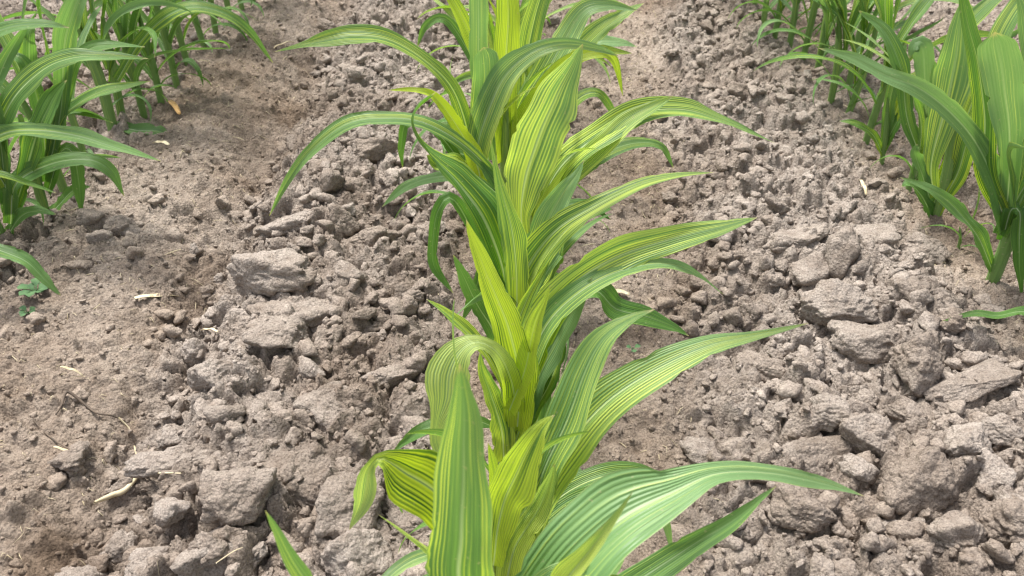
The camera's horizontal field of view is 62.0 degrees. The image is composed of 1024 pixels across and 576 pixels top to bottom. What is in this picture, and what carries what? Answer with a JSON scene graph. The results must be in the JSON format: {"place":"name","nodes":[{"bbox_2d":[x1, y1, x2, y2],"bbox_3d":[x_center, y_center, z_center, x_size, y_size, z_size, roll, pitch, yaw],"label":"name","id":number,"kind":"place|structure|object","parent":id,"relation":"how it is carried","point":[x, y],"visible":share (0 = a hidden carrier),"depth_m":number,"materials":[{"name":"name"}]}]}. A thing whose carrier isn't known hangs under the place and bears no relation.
{"place":"outdoors","nodes":[
{"label":"outdoors","id":0,"kind":"place"},
{"bbox_2d":[0,0,1023,575],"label":"ground","id":1,"kind":"structure","parent":0,"point":[50,540],"depth_m":1.30,"materials":[{"name":"soil"}]},
{"bbox_2d":[0,170,60,295],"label":"corn plant","id":2,"kind":"object","parent":1,"relation":"on","point":[31,264],"visible":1,"depth_m":1.24,"materials":[{"name":"green plant"}]},
{"bbox_2d":[17,278,47,296],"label":"weed","id":3,"kind":"object","parent":1,"relation":"on","point":[35,282],"visible":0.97,"depth_m":1.30,"materials":[{"name":"green plant"}]},
{"bbox_2d":[0,8,104,224],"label":"corn plant","id":4,"kind":"object","parent":1,"relation":"on","point":[8,53],"visible":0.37,"depth_m":1.31,"materials":[{"name":"green plant"}]},
{"bbox_2d":[14,0,102,153],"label":"corn plant","id":5,"kind":"object","parent":1,"relation":"on","point":[72,118],"visible":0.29,"depth_m":1.57,"materials":[{"name":"green plant"}]},
{"bbox_2d":[0,0,118,191],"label":"corn plant","id":6,"kind":"object","parent":1,"relation":"on","point":[28,47],"visible":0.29,"depth_m":1.38,"materials":[{"name":"green plant"}]},
{"bbox_2d":[47,440,89,471],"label":"soil clod","id":7,"kind":"object","parent":1,"relation":"on","point":[72,459],"visible":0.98,"depth_m":1.01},
{"bbox_2d":[0,19,159,234],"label":"corn plant","id":8,"kind":"object","parent":1,"relation":"on","point":[18,90],"visible":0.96,"depth_m":1.28,"materials":[{"name":"green plant"}]},
{"bbox_2d":[54,564,107,575],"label":"soil clod","id":9,"kind":"object","parent":1,"relation":"on","point":[88,570],"visible":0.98,"depth_m":0.91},
{"bbox_2d":[14,0,149,209],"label":"corn plant","id":10,"kind":"object","parent":1,"relation":"on","point":[70,14],"visible":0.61,"depth_m":1.34,"materials":[{"name":"green plant"}]},
{"bbox_2d":[55,391,117,418],"bbox_3d":[-0.540,0.154,1.094,0.076,0.034,0.034,0,36,0],"label":"twig","id":11,"kind":"object","parent":1,"relation":"on","point":[75,396],"visible":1,"depth_m":1.09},
{"bbox_2d":[75,208,104,225],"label":"soil clod","id":12,"kind":"object","parent":1,"relation":"on","point":[84,217],"visible":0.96,"depth_m":1.41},
{"bbox_2d":[85,229,112,244],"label":"soil clod","id":13,"kind":"object","parent":1,"relation":"on","point":[94,237],"visible":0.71,"depth_m":1.38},
{"bbox_2d":[44,0,167,116],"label":"corn plant","id":14,"kind":"object","parent":1,"relation":"on","point":[110,66],"visible":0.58,"depth_m":1.68,"materials":[{"name":"green plant"}]},
{"bbox_2d":[3,0,228,118],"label":"corn plant","id":15,"kind":"object","parent":1,"relation":"on","point":[120,29],"visible":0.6,"depth_m":1.70,"materials":[{"name":"green plant"}]},
{"bbox_2d":[99,529,139,564],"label":"soil clod","id":16,"kind":"object","parent":1,"relation":"on","point":[121,541],"visible":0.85,"depth_m":0.94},
{"bbox_2d":[103,215,140,235],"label":"soil clod","id":17,"kind":"object","parent":1,"relation":"on","point":[133,227],"visible":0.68,"depth_m":1.41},
{"bbox_2d":[106,476,139,500],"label":"soil clod","id":18,"kind":"object","parent":1,"relation":"on","point":[122,482],"visible":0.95,"depth_m":1.02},
{"bbox_2d":[94,472,181,502],"bbox_3d":[-0.431,0.225,1.011,0.105,0.063,0.073,0,36,0],"label":"straw","id":19,"kind":"object","parent":18,"relation":"on","point":[124,490],"visible":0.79,"depth_m":1.01,"materials":[{"name":"plant"}]},
{"bbox_2d":[9,0,272,134],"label":"corn plant","id":20,"kind":"object","parent":1,"relation":"on","point":[166,16],"visible":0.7,"depth_m":1.66,"materials":[{"name":"green plant"}]},
{"bbox_2d":[124,546,169,575],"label":"soil clod","id":21,"kind":"object","parent":1,"relation":"on","point":[136,565],"visible":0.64,"depth_m":0.91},
{"bbox_2d":[100,0,229,103],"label":"corn plant","id":22,"kind":"object","parent":1,"relation":"on","point":[150,69],"visible":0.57,"depth_m":1.80,"materials":[{"name":"green plant"}]},
{"bbox_2d":[123,445,208,478],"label":"soil clod","id":23,"kind":"object","parent":1,"relation":"on","point":[146,464],"visible":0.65,"depth_m":1.01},
{"bbox_2d":[156,424,183,448],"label":"soil clod","id":24,"kind":"object","parent":1,"relation":"on","point":[168,436],"visible":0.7,"depth_m":1.07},
{"bbox_2d":[87,0,255,65],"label":"corn plant","id":25,"kind":"object","parent":1,"relation":"on","point":[180,35],"visible":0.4,"depth_m":1.96,"materials":[{"name":"green plant"}]},
{"bbox_2d":[152,497,191,528],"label":"soil clod","id":26,"kind":"object","parent":1,"relation":"on","point":[168,512],"visible":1,"depth_m":0.92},
{"bbox_2d":[122,0,225,88],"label":"corn plant","id":27,"kind":"object","parent":1,"relation":"on","point":[165,38],"visible":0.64,"depth_m":1.85,"materials":[{"name":"green plant"}]},
{"bbox_2d":[138,0,246,46],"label":"corn plant","id":28,"kind":"object","parent":1,"relation":"on","point":[198,28],"visible":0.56,"depth_m":2.08,"materials":[{"name":"green plant"}]},
{"bbox_2d":[180,337,207,367],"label":"soil clod","id":29,"kind":"object","parent":1,"relation":"on","point":[190,348],"visible":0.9,"depth_m":1.20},
{"bbox_2d":[170,525,234,575],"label":"soil clod","id":30,"kind":"object","parent":1,"relation":"on","point":[185,563],"visible":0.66,"depth_m":0.88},
{"bbox_2d":[188,531,228,563],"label":"soil clod","id":31,"kind":"object","parent":30,"relation":"on","point":[216,546],"visible":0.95,"depth_m":0.88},
{"bbox_2d":[186,358,242,390],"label":"soil clod","id":32,"kind":"object","parent":1,"relation":"on","point":[209,373],"visible":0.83,"depth_m":1.10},
{"bbox_2d":[202,405,245,424],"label":"soil clod","id":33,"kind":"object","parent":1,"relation":"on","point":[214,414],"visible":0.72,"depth_m":1.04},
{"bbox_2d":[198,466,276,527],"bbox_3d":[-0.297,0.232,0.935,0.081,0.068,0.066,-3,35,2],"label":"soil clod","id":34,"kind":"object","parent":1,"relation":"on","point":[235,497],"visible":0.98,"depth_m":0.92,"materials":[{"name":"soil"}]},
{"bbox_2d":[243,397,269,426],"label":"soil clod","id":35,"kind":"object","parent":1,"relation":"on","point":[254,407],"visible":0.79,"depth_m":1.06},
{"bbox_2d":[252,541,267,570],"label":"soil clod","id":36,"kind":"object","parent":1,"relation":"on","point":[259,551],"visible":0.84,"depth_m":0.91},
{"bbox_2d":[226,248,316,297],"bbox_3d":[-0.366,-0.021,1.296,0.144,0.074,0.088,3,31,-2],"label":"soil clod","id":37,"kind":"object","parent":1,"relation":"on","point":[270,274],"visible":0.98,"depth_m":1.27,"materials":[{"name":"soil"}]},
{"bbox_2d":[241,316,308,348],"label":"soil clod","id":38,"kind":"object","parent":1,"relation":"on","point":[277,332],"visible":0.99,"depth_m":1.15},
{"bbox_2d":[255,210,310,236],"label":"soil clod","id":39,"kind":"object","parent":1,"relation":"on","point":[292,222],"visible":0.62,"depth_m":1.42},
{"bbox_2d":[245,297,331,329],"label":"soil clod","id":40,"kind":"object","parent":1,"relation":"on","point":[310,313],"visible":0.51,"depth_m":1.22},
{"bbox_2d":[254,449,332,510],"bbox_3d":[-0.257,0.223,0.990,0.140,0.055,0.082,8,35,-6],"label":"soil clod","id":41,"kind":"object","parent":1,"relation":"on","point":[313,470],"visible":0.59,"depth_m":0.98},
{"bbox_2d":[296,355,324,380],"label":"soil clod","id":42,"kind":"object","parent":1,"relation":"on","point":[308,368],"visible":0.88,"depth_m":1.12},
{"bbox_2d":[307,158,328,175],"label":"soil clod","id":43,"kind":"object","parent":1,"relation":"on","point":[314,167],"visible":0.4,"depth_m":1.58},
{"bbox_2d":[292,381,363,430],"bbox_3d":[-0.222,0.158,1.088,0.116,0.058,0.084,21,41,26],"label":"soil clod","id":44,"kind":"object","parent":1,"relation":"on","point":[322,399],"visible":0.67,"depth_m":1.06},
{"bbox_2d":[314,324,343,350],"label":"soil clod","id":45,"kind":"object","parent":1,"relation":"on","point":[336,330],"visible":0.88,"depth_m":1.17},
{"bbox_2d":[318,168,344,193],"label":"soil clod","id":46,"kind":"object","parent":1,"relation":"on","point":[330,180],"visible":0.98,"depth_m":1.48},
{"bbox_2d":[329,204,360,236],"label":"soil clod","id":47,"kind":"object","parent":1,"relation":"on","point":[339,215],"visible":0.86,"depth_m":1.40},
{"bbox_2d":[314,465,384,539],"bbox_3d":[-0.178,0.243,0.957,0.076,0.060,0.102,-3,36,-4],"label":"soil clod","id":48,"kind":"object","parent":1,"relation":"on","point":[334,503],"visible":0.73,"depth_m":0.93,"materials":[{"name":"soil"}]},
{"bbox_2d":[332,260,366,282],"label":"soil clod","id":49,"kind":"object","parent":1,"relation":"on","point":[348,270],"visible":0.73,"depth_m":1.29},
{"bbox_2d":[320,528,393,575],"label":"soil clod","id":50,"kind":"object","parent":1,"relation":"on","point":[363,547],"visible":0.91,"depth_m":0.89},
{"bbox_2d":[340,225,401,249],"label":"soil clod","id":51,"kind":"object","parent":1,"relation":"on","point":[370,236],"visible":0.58,"depth_m":1.38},
{"bbox_2d":[353,137,397,163],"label":"soil clod","id":52,"kind":"object","parent":1,"relation":"on","point":[376,149],"visible":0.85,"depth_m":1.62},
{"bbox_2d":[361,357,424,389],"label":"soil clod","id":53,"kind":"object","parent":1,"relation":"on","point":[394,375],"visible":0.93,"depth_m":1.11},
{"bbox_2d":[275,24,617,221],"bbox_3d":[-0.088,-0.200,1.276,0.473,0.404,0.136,0,36,0],"label":"corn plant","id":54,"kind":"object","parent":1,"relation":"on","point":[494,79],"visible":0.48,"depth_m":1.18,"materials":[{"name":"green plant"}]},
{"bbox_2d":[0,0,1023,575],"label":"soil crumbs","id":55,"kind":"object","parent":1,"relation":"on","point":[874,540],"visible":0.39,"depth_m":1.24,"materials":[{"name":"soil"}]},
{"bbox_2d":[417,0,610,91],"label":"corn plant","id":56,"kind":"object","parent":1,"relation":"on","point":[463,76],"visible":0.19,"depth_m":1.64,"materials":[{"name":"green plant"}]},
{"bbox_2d":[429,0,610,154],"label":"corn plant","id":57,"kind":"object","parent":1,"relation":"on","point":[491,26],"visible":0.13,"depth_m":1.52,"materials":[{"name":"green plant"}]},
{"bbox_2d":[269,44,773,276],"bbox_3d":[0.014,-0.132,1.152,0.705,0.432,0.193,0,36,0],"label":"corn plant","id":58,"kind":"object","parent":1,"relation":"on","point":[543,161],"visible":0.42,"depth_m":1.12,"materials":[{"name":"green plant"}]},
{"bbox_2d":[409,0,636,196],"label":"corn plant","id":59,"kind":"object","parent":1,"relation":"on","point":[473,26],"visible":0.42,"depth_m":1.29,"materials":[{"name":"green plant"}]},
{"bbox_2d":[417,0,643,93],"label":"corn plant","id":60,"kind":"object","parent":1,"relation":"on","point":[533,21],"visible":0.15,"depth_m":1.43,"materials":[{"name":"green plant"}]},
{"bbox_2d":[411,92,712,375],"bbox_3d":[0.030,-0.026,1.012,0.239,0.425,0.340,29,45,34],"label":"corn plant","id":61,"kind":"object","parent":1,"relation":"on","point":[519,257],"visible":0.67,"depth_m":0.98,"materials":[{"name":"green plant"}]},
{"bbox_2d":[265,364,862,575],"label":"corn plant","id":62,"kind":"object","parent":1,"relation":"on","point":[606,524],"visible":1,"depth_m":0.61,"materials":[{"name":"green plant"}]},
{"bbox_2d":[394,217,756,471],"bbox_3d":[0.067,0.087,0.895,0.381,0.399,0.185,0,36,0],"label":"corn plant","id":63,"kind":"object","parent":1,"relation":"on","point":[523,352],"visible":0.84,"depth_m":0.87,"materials":[{"name":"green plant"}]},
{"bbox_2d":[349,309,807,575],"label":"corn plant","id":64,"kind":"object","parent":1,"relation":"on","point":[538,482],"visible":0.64,"depth_m":0.72,"materials":[{"name":"green plant"}]},
{"bbox_2d":[679,436,720,463],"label":"soil clod","id":65,"kind":"object","parent":1,"relation":"on","point":[695,450],"visible":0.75,"depth_m":1.02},
{"bbox_2d":[726,81,749,101],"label":"soil clod","id":66,"kind":"object","parent":1,"relation":"on","point":[737,89],"visible":0.73,"depth_m":1.84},
{"bbox_2d":[740,302,762,321],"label":"soil clod","id":67,"kind":"object","parent":1,"relation":"on","point":[754,312],"visible":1,"depth_m":1.25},
{"bbox_2d":[741,492,773,532],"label":"soil clod","id":68,"kind":"object","parent":1,"relation":"on","point":[766,501],"visible":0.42,"depth_m":0.95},
{"bbox_2d":[735,350,785,382],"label":"soil clod","id":69,"kind":"object","parent":1,"relation":"on","point":[767,367],"visible":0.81,"depth_m":1.15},
{"bbox_2d":[728,0,817,38],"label":"corn plant","id":70,"kind":"object","parent":1,"relation":"on","point":[781,6],"visible":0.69,"depth_m":2.13,"materials":[{"name":"green plant"}]},
{"bbox_2d":[766,270,785,286],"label":"soil clod","id":71,"kind":"object","parent":1,"relation":"on","point":[776,279],"visible":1,"depth_m":1.30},
{"bbox_2d":[764,191,790,214],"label":"soil clod","id":72,"kind":"object","parent":1,"relation":"on","point":[776,204],"visible":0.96,"depth_m":1.43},
{"bbox_2d":[736,0,821,47],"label":"corn plant","id":73,"kind":"object","parent":1,"relation":"on","point":[794,17],"visible":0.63,"depth_m":2.07,"materials":[{"name":"green plant"}]},
{"bbox_2d":[766,232,796,250],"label":"soil clod","id":74,"kind":"object","parent":1,"relation":"on","point":[778,239],"visible":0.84,"depth_m":1.37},
{"bbox_2d":[761,0,801,23],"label":"corn plant","id":75,"kind":"object","parent":1,"relation":"on","point":[771,6],"visible":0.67,"depth_m":2.23,"materials":[{"name":"green plant"}]},
{"bbox_2d":[761,223,829,256],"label":"soil clod","id":76,"kind":"object","parent":1,"relation":"on","point":[800,236],"visible":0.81,"depth_m":1.38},
{"bbox_2d":[751,0,850,67],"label":"corn plant","id":77,"kind":"object","parent":1,"relation":"on","point":[827,27],"visible":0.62,"depth_m":1.93,"materials":[{"name":"green plant"}]},
{"bbox_2d":[770,482,837,533],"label":"soil clod","id":78,"kind":"object","parent":1,"relation":"on","point":[799,509],"visible":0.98,"depth_m":0.92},
{"bbox_2d":[787,251,830,287],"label":"soil clod","id":79,"kind":"object","parent":1,"relation":"on","point":[812,268],"visible":0.91,"depth_m":1.31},
{"bbox_2d":[778,435,853,477],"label":"soil clod","id":80,"kind":"object","parent":1,"relation":"on","point":[814,452],"visible":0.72,"depth_m":1.01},
{"bbox_2d":[808,551,835,575],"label":"soil clod","id":81,"kind":"object","parent":1,"relation":"on","point":[821,564],"visible":1,"depth_m":0.87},
{"bbox_2d":[757,0,898,59],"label":"corn plant","id":82,"kind":"object","parent":1,"relation":"on","point":[814,6],"visible":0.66,"depth_m":1.98,"materials":[{"name":"green plant"}]},
{"bbox_2d":[808,392,852,431],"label":"soil clod","id":83,"kind":"object","parent":1,"relation":"on","point":[830,412],"visible":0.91,"depth_m":1.04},
{"bbox_2d":[798,278,879,325],"bbox_3d":[0.471,0.020,1.237,0.112,0.065,0.085,-2,35,1],"label":"soil clod","id":84,"kind":"object","parent":1,"relation":"on","point":[824,302],"visible":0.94,"depth_m":1.21,"materials":[{"name":"soil"}]},
{"bbox_2d":[824,225,861,279],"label":"soil clod","id":85,"kind":"object","parent":1,"relation":"on","point":[843,248],"visible":0.99,"depth_m":1.31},
{"bbox_2d":[779,0,917,103],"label":"corn plant","id":86,"kind":"object","parent":1,"relation":"on","point":[854,19],"visible":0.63,"depth_m":1.78,"materials":[{"name":"green plant"}]},
{"bbox_2d":[837,453,879,483],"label":"soil clod","id":87,"kind":"object","parent":1,"relation":"on","point":[856,467],"visible":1,"depth_m":0.98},
{"bbox_2d":[819,223,897,241],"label":"soil clod","id":88,"kind":"object","parent":1,"relation":"on","point":[866,231],"visible":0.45,"depth_m":1.42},
{"bbox_2d":[852,253,870,275],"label":"soil clod","id":89,"kind":"object","parent":1,"relation":"on","point":[860,267],"visible":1,"depth_m":1.30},
{"bbox_2d":[827,319,902,364],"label":"soil clod","id":90,"kind":"object","parent":1,"relation":"on","point":[848,338],"visible":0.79,"depth_m":1.15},
{"bbox_2d":[854,388,878,408],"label":"soil clod","id":91,"kind":"object","parent":1,"relation":"on","point":[869,396],"visible":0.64,"depth_m":1.09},
{"bbox_2d":[839,411,899,457],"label":"soil clod","id":92,"kind":"object","parent":1,"relation":"on","point":[873,433],"visible":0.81,"depth_m":1.01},
{"bbox_2d":[755,0,989,144],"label":"corn plant","id":93,"kind":"object","parent":1,"relation":"on","point":[885,9],"visible":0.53,"depth_m":1.62,"materials":[{"name":"green plant"}]},
{"bbox_2d":[840,44,915,164],"bbox_3d":[0.683,-0.326,1.599,0.153,0.262,0.035,-4,36,-5],"label":"corn plant","id":94,"kind":"object","parent":1,"relation":"on","point":[890,124],"visible":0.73,"depth_m":1.60,"materials":[{"name":"green plant"}]},
{"bbox_2d":[813,0,943,112],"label":"corn plant","id":95,"kind":"object","parent":1,"relation":"on","point":[866,29],"visible":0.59,"depth_m":1.74,"materials":[{"name":"green plant"}]},
{"bbox_2d":[788,0,986,87],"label":"corn plant","id":96,"kind":"object","parent":1,"relation":"on","point":[857,38],"visible":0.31,"depth_m":1.87,"materials":[{"name":"green plant"}]},
{"bbox_2d":[870,61,935,192],"bbox_3d":[0.725,-0.260,1.475,0.208,0.280,0.063,-5,36,-7],"label":"corn plant","id":97,"kind":"object","parent":1,"relation":"on","point":[918,104],"visible":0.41,"depth_m":1.48,"materials":[{"name":"green plant"}]},
{"bbox_2d":[884,276,931,301],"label":"soil clod","id":98,"kind":"object","parent":1,"relation":"on","point":[907,287],"visible":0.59,"depth_m":1.24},
{"bbox_2d":[884,396,937,428],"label":"soil clod","id":99,"kind":"object","parent":1,"relation":"on","point":[895,410],"visible":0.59,"depth_m":1.05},
{"bbox_2d":[891,330,944,397],"bbox_3d":[0.529,0.095,1.101,0.067,0.077,0.081,-3,28,2],"label":"soil clod","id":100,"kind":"object","parent":1,"relation":"on","point":[918,366],"visible":1,"depth_m":1.09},
{"bbox_2d":[882,446,959,514],"bbox_3d":[0.452,0.211,0.951,0.088,0.060,0.076,2,33,-1],"label":"soil clod","id":101,"kind":"object","parent":1,"relation":"on","point":[925,478],"visible":1,"depth_m":0.93,"materials":[{"name":"soil"}]},
{"bbox_2d":[819,0,1023,292],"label":"corn plant","id":102,"kind":"object","parent":1,"relation":"on","point":[995,122],"visible":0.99,"depth_m":1.17,"materials":[{"name":"green plant"}]},
{"bbox_2d":[898,231,951,264],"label":"soil clod","id":103,"kind":"object","parent":1,"relation":"on","point":[935,249],"visible":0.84,"depth_m":1.37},
{"bbox_2d":[841,0,1017,179],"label":"corn plant","id":104,"kind":"object","parent":1,"relation":"on","point":[921,49],"visible":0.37,"depth_m":1.49,"materials":[{"name":"green plant"}]},
{"bbox_2d":[937,307,973,335],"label":"soil clod","id":105,"kind":"object","parent":1,"relation":"on","point":[955,324],"visible":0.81,"depth_m":1.17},
{"bbox_2d":[925,510,987,559],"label":"soil clod","id":106,"kind":"object","parent":1,"relation":"on","point":[951,529],"visible":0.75,"depth_m":0.89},
{"bbox_2d":[922,188,994,249],"bbox_3d":[0.721,-0.098,1.366,0.060,0.164,0.106,-29,45,-33],"label":"weed","id":107,"kind":"object","parent":1,"relation":"on","point":[960,239],"visible":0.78,"depth_m":1.38,"materials":[{"name":"green plant"}]},
{"bbox_2d":[901,0,1017,217],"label":"corn plant","id":108,"kind":"object","parent":1,"relation":"on","point":[942,137],"visible":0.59,"depth_m":1.38,"materials":[{"name":"green plant"}]},
{"bbox_2d":[942,422,993,456],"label":"soil clod","id":109,"kind":"object","parent":1,"relation":"on","point":[968,439],"visible":0.91,"depth_m":0.98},
{"bbox_2d":[923,358,1022,401],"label":"soil clod","id":110,"kind":"object","parent":1,"relation":"on","point":[992,374],"visible":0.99,"depth_m":1.08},
{"bbox_2d":[943,306,1023,320],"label":"corn plant","id":111,"kind":"object","parent":1,"relation":"on","point":[1019,310],"visible":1,"depth_m":1.16,"materials":[{"name":"green plant"}]},
{"bbox_2d":[977,447,1016,496],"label":"soil clod","id":112,"kind":"object","parent":1,"relation":"on","point":[996,472],"visible":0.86,"depth_m":0.96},
{"bbox_2d":[977,492,1023,549],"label":"soil clod","id":113,"kind":"object","parent":1,"relation":"on","point":[1002,521],"visible":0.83,"depth_m":0.90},
{"bbox_2d":[981,413,1023,446],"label":"soil clod","id":114,"kind":"object","parent":1,"relation":"on","point":[1003,429],"visible":0.82,"depth_m":1.01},
{"bbox_2d":[0,2,1023,574],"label":"chaff","id":115,"kind":"object","parent":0,"point":[438,294],"visible":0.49,"depth_m":1.51,"materials":[{"name":"plant"}]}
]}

